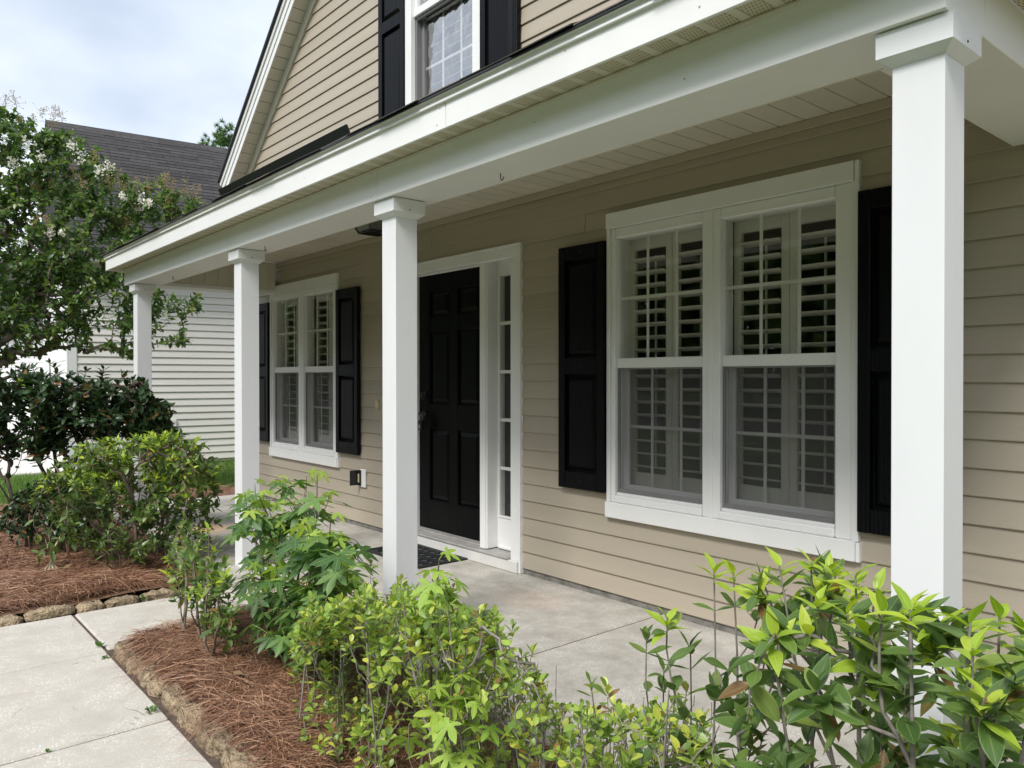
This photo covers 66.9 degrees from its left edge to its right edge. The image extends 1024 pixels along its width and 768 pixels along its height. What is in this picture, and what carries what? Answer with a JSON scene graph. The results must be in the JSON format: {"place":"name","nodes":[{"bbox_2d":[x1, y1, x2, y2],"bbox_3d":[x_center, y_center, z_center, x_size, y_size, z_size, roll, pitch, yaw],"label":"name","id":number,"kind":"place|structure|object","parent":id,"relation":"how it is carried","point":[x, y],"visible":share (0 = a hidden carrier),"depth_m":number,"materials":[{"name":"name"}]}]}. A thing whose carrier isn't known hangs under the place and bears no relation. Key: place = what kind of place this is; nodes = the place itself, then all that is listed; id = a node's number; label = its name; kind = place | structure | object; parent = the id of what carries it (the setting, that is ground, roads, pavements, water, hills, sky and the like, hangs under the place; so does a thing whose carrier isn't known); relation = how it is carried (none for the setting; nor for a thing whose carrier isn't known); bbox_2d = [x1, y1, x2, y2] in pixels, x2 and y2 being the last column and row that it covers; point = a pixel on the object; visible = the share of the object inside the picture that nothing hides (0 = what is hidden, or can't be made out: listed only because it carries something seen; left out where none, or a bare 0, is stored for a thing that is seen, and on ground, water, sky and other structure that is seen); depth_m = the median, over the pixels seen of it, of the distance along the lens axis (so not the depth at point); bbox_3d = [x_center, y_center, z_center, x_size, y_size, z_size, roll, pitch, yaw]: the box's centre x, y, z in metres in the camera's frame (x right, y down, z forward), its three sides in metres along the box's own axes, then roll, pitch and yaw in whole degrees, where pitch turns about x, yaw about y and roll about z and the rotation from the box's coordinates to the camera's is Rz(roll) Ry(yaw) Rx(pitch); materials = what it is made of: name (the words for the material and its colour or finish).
{"place":"outdoors","nodes":[
{"label":"outdoors","id":0,"kind":"place"},
{"bbox_2d":[0,258,43,424],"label":"white house","id":1,"kind":"structure","parent":0,"point":[31,360],"depth_m":23.88,"materials":[{"name":"plastic"}]},
{"bbox_2d":[0,425,62,475],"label":"driveway","id":2,"kind":"structure","parent":0,"point":[25,467],"depth_m":12.93,"materials":[{"name":"white concrete"}]},
{"bbox_2d":[15,585,188,622],"bbox_3d":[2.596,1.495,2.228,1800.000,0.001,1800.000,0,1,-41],"label":"ground","id":3,"kind":"structure","parent":0,"point":[138,593],"depth_m":5.33,"materials":[{"name":"brown soil"}]},
{"bbox_2d":[0,514,211,615],"bbox_3d":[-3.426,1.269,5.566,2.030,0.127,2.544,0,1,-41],"label":"pine straw","id":4,"kind":"object","parent":3,"relation":"on","point":[54,581],"visible":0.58,"depth_m":5.22,"materials":[{"name":"brown plant"}]},
{"bbox_2d":[41,537,70,571],"bbox_3d":[-3.164,1.191,5.475,0.164,0.230,0.399,0,0,0],"label":"dry stalk","id":5,"kind":"object","parent":4,"relation":"on","point":[51,564],"visible":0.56,"depth_m":5.41,"materials":[{"name":"beige plant"}]},
{"bbox_2d":[0,479,114,552],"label":"camellia shrub","id":6,"kind":"object","parent":4,"relation":"on","point":[22,514],"visible":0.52,"depth_m":5.91,"materials":[{"name":"green plant"}]},
{"bbox_2d":[0,498,122,539],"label":"pine straw","id":7,"kind":"object","parent":4,"relation":"on","point":[94,522],"visible":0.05,"depth_m":7.13,"materials":[{"name":"brown plant"}]},
{"bbox_2d":[0,358,179,538],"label":"camellia shrub","id":8,"kind":"object","parent":4,"relation":"on","point":[48,402],"visible":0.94,"depth_m":6.30,"materials":[{"name":"green plant"}]},
{"bbox_2d":[0,585,203,626],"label":"stone edging","id":9,"kind":"object","parent":4,"relation":"on","point":[51,611],"visible":0.78,"depth_m":4.64,"materials":[{"name":"beige stone"}]},
{"bbox_2d":[25,428,223,569],"bbox_3d":[-2.719,0.830,5.591,1.179,0.998,0.792,0,0,2],"label":"tea olive shrub","id":10,"kind":"object","parent":4,"relation":"on","point":[151,448],"visible":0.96,"depth_m":5.45,"materials":[{"name":"green plant"}]},
{"bbox_2d":[0,542,520,767],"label":"leaf litter","id":11,"kind":"object","parent":4,"relation":"on","point":[161,639],"visible":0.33,"depth_m":3.56,"materials":[{"name":"brown plant"}]},
{"bbox_2d":[0,589,247,767],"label":"walkway","id":12,"kind":"structure","parent":3,"relation":"on","point":[41,657],"depth_m":3.33,"materials":[{"name":"grey concrete"}]},
{"bbox_2d":[95,641,104,646],"bbox_3d":[-2.129,1.343,4.006,0.051,0.031,0.050,0,1,-41],"label":"weed","id":13,"kind":"object","parent":12,"relation":"on","point":[99,643],"visible":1,"depth_m":4.00,"materials":[{"name":"green plant"}]},
{"bbox_2d":[8,598,230,760],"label":"fallen needles","id":14,"kind":"object","parent":12,"relation":"on","point":[125,700],"visible":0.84,"depth_m":3.23,"materials":[{"name":"brown plant"}]},
{"bbox_2d":[72,615,221,767],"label":"joint filler","id":15,"kind":"object","parent":12,"relation":"on","point":[216,763],"depth_m":3.25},
{"bbox_2d":[145,705,157,712],"bbox_3d":[-1.490,1.347,3.211,0.058,0.030,0.051,0,1,-41],"label":"weed","id":16,"kind":"object","parent":12,"relation":"on","point":[153,709],"visible":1,"depth_m":3.22,"materials":[{"name":"green plant"}]},
{"bbox_2d":[113,624,265,767],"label":"stone edging","id":17,"kind":"object","parent":12,"relation":"on","point":[215,747],"visible":0.47,"depth_m":3.11,"materials":[{"name":"beige stone"}]},
{"bbox_2d":[103,634,279,767],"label":"spilled straw","id":18,"kind":"object","parent":12,"relation":"on","point":[151,659],"visible":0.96,"depth_m":3.12,"materials":[{"name":"brown plant"}]},
{"bbox_2d":[197,117,234,148],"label":"pine tree","id":19,"kind":"object","parent":3,"relation":"on","point":[221,139],"visible":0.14,"depth_m":44.39,"materials":[{"name":"green plant"}]},
{"bbox_2d":[116,604,574,767],"bbox_3d":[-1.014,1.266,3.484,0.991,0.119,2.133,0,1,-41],"label":"pine straw","id":20,"kind":"object","parent":3,"relation":"on","point":[271,702],"visible":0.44,"depth_m":3.24,"materials":[{"name":"brown plant"}]},
{"bbox_2d":[158,521,246,657],"bbox_3d":[-1.579,0.987,3.945,0.333,0.674,1.435,0,1,-35],"label":"tea olive shrub","id":21,"kind":"object","parent":20,"relation":"on","point":[215,587],"visible":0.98,"depth_m":3.75,"materials":[{"name":"green plant"}]},
{"bbox_2d":[219,467,378,679],"bbox_3d":[-0.969,0.890,3.505,0.622,1.036,1.718,0,1,-41],"label":"sweetgum sapling","id":22,"kind":"object","parent":20,"relation":"on","point":[329,574],"visible":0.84,"depth_m":3.37,"materials":[{"name":"green plant"}]},
{"bbox_2d":[310,647,373,759],"bbox_3d":[-0.587,1.107,2.693,0.276,0.412,0.264,0,1,-41],"label":"shrub","id":23,"kind":"object","parent":20,"relation":"on","point":[342,696],"visible":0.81,"depth_m":2.69,"materials":[{"name":"green plant"}]},
{"bbox_2d":[394,546,473,766],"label":"sweetgum sapling","id":24,"kind":"object","parent":20,"relation":"on","point":[426,586],"visible":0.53,"depth_m":2.23,"materials":[{"name":"green plant"}]},
{"bbox_2d":[388,672,504,767],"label":"sweetgum sapling","id":25,"kind":"object","parent":20,"relation":"on","point":[438,724],"visible":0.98,"depth_m":1.92,"materials":[{"name":"green plant"}]},
{"bbox_2d":[416,654,478,767],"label":"pine seedling","id":26,"kind":"object","parent":20,"relation":"on","point":[447,736],"visible":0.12,"depth_m":2.39,"materials":[{"name":"green plant"}]},
{"bbox_2d":[326,711,595,767],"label":"pine straw","id":27,"kind":"object","parent":20,"relation":"on","point":[403,757],"visible":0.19,"depth_m":2.68,"materials":[{"name":"brown plant"}]},
{"bbox_2d":[437,712,506,767],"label":"pine seedling","id":28,"kind":"object","parent":20,"relation":"on","point":[470,745],"visible":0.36,"depth_m":2.17,"materials":[{"name":"green plant"}]},
{"bbox_2d":[286,559,731,767],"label":"hawthorn shrub","id":29,"kind":"object","parent":20,"relation":"on","point":[363,615],"visible":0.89,"depth_m":2.13,"materials":[{"name":"green plant"}]},
{"bbox_2d":[629,547,1023,767],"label":"tea olive shrub","id":30,"kind":"object","parent":20,"relation":"on","point":[988,732],"visible":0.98,"depth_m":1.29,"materials":[{"name":"green plant"}]},
{"bbox_2d":[101,0,1023,767],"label":"house","id":31,"kind":"structure","parent":3,"relation":"on","point":[645,304],"depth_m":4.00,"materials":[{"name":"beige plastic"}]},
{"bbox_2d":[269,273,340,467],"bbox_3d":[-1.999,-0.130,7.697,0.222,1.777,1.507,0,1,-41],"label":"window","id":32,"kind":"structure","parent":31,"relation":"in","point":[300,445],"depth_m":7.67,"materials":[{"name":"white glass"}]},
{"bbox_2d":[355,220,381,236],"bbox_3d":[-1.026,-1.181,5.784,0.276,0.122,0.276,0,1,-41],"label":"porch light","id":33,"kind":"object","parent":31,"relation":"attached to","point":[373,228],"visible":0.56,"depth_m":5.71,"materials":[{"name":"black metal"}]},
{"bbox_2d":[405,0,479,104],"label":"window","id":34,"kind":"structure","parent":31,"relation":"in","point":[414,9],"depth_m":6.10,"materials":[{"name":"white glass"}]},
{"bbox_2d":[418,267,479,540],"bbox_3d":[-0.462,0.145,5.933,0.104,2.032,0.914,0,1,-41],"label":"door","id":35,"kind":"structure","parent":31,"relation":"in","point":[449,301],"depth_m":5.96,"materials":[{"name":"black wood"}]},
{"bbox_2d":[418,414,423,429],"bbox_3d":[-0.723,0.302,6.165,0.038,0.132,0.044,0,1,-41],"label":"key lock box","id":36,"kind":"object","parent":35,"relation":"hanging from","point":[420,424],"visible":1,"depth_m":6.15,"materials":[{"name":"black metal"}]},
{"bbox_2d":[605,159,861,562],"bbox_3d":[1.117,-0.105,4.049,0.222,1.777,1.507,0,1,-41],"label":"window","id":37,"kind":"structure","parent":31,"relation":"in","point":[718,504],"depth_m":3.98,"materials":[{"name":"white glass"}]},
{"bbox_2d":[0,458,234,507],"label":"lawn","id":38,"kind":"structure","parent":0,"point":[102,473],"depth_m":10.96,"materials":[{"name":"green plant"}]},
{"bbox_2d":[0,90,204,376],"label":"crape myrtle tree","id":39,"kind":"object","parent":38,"relation":"on","point":[72,271],"visible":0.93,"depth_m":8.55,"materials":[{"name":"green plant"}]},
{"bbox_2d":[41,120,234,470],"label":"neighbour house","id":40,"kind":"structure","parent":0,"point":[194,381],"depth_m":13.22,"materials":[{"name":"beige plastic"}]},
{"bbox_2d":[48,361,64,386],"bbox_3d":[-8.504,-0.112,14.493,0.022,0.562,4.900,0,1,-34],"label":"garage door panel","id":41,"kind":"structure","parent":40,"relation":"in","point":[61,367],"depth_m":13.59,"materials":[{"name":"white"}]},
{"bbox_2d":[48,330,64,363],"bbox_3d":[-8.504,-0.682,14.489,0.022,0.562,4.900,0,1,-34],"label":"garage door panel","id":42,"kind":"structure","parent":40,"relation":"in","point":[57,356],"depth_m":14.19,"materials":[{"name":"white"}]},
{"bbox_2d":[0,0,278,257],"label":"sky","id":43,"kind":"structure","parent":0,"point":[166,69],"materials":[{"name":"white"}]},
{"bbox_2d":[117,488,232,505],"bbox_3d":[-2.807,1.313,9.705,4.500,0.039,1.110,0,1,-41],"label":"side mulch strip","id":44,"kind":"object","parent":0,"point":[228,489],"visible":0.01,"depth_m":9.24,"materials":[{"name":"plant"}]},
{"bbox_2d":[89,484,234,505],"bbox_3d":[-3.063,1.272,9.540,4.145,0.116,1.396,0,1,-41],"label":"pine straw","id":45,"kind":"object","parent":44,"relation":"on","point":[224,491],"visible":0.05,"depth_m":9.16,"materials":[{"name":"brown plant"}]},
{"bbox_2d":[98,495,1023,767],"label":"porch floor","id":46,"kind":"structure","parent":0,"point":[544,615],"depth_m":3.88,"materials":[{"name":"concrete"}]},
{"bbox_2d":[366,543,467,568],"bbox_3d":[-0.716,1.254,5.710,0.420,0.014,0.740,0,1,-41],"label":"doormat","id":47,"kind":"object","parent":46,"relation":"on","point":[427,556],"visible":0.47,"depth_m":5.61,"materials":[{"name":"black rubber"}]},
{"bbox_2d":[473,617,651,673],"bbox_3d":[-0.977,1.393,5.271,1.520,0.242,7.970,0,1,-41],"label":"porch joint filler","id":48,"kind":"object","parent":46,"relation":"on","point":[581,639],"depth_m":3.89,"materials":[{"name":"grey"}]}
]}

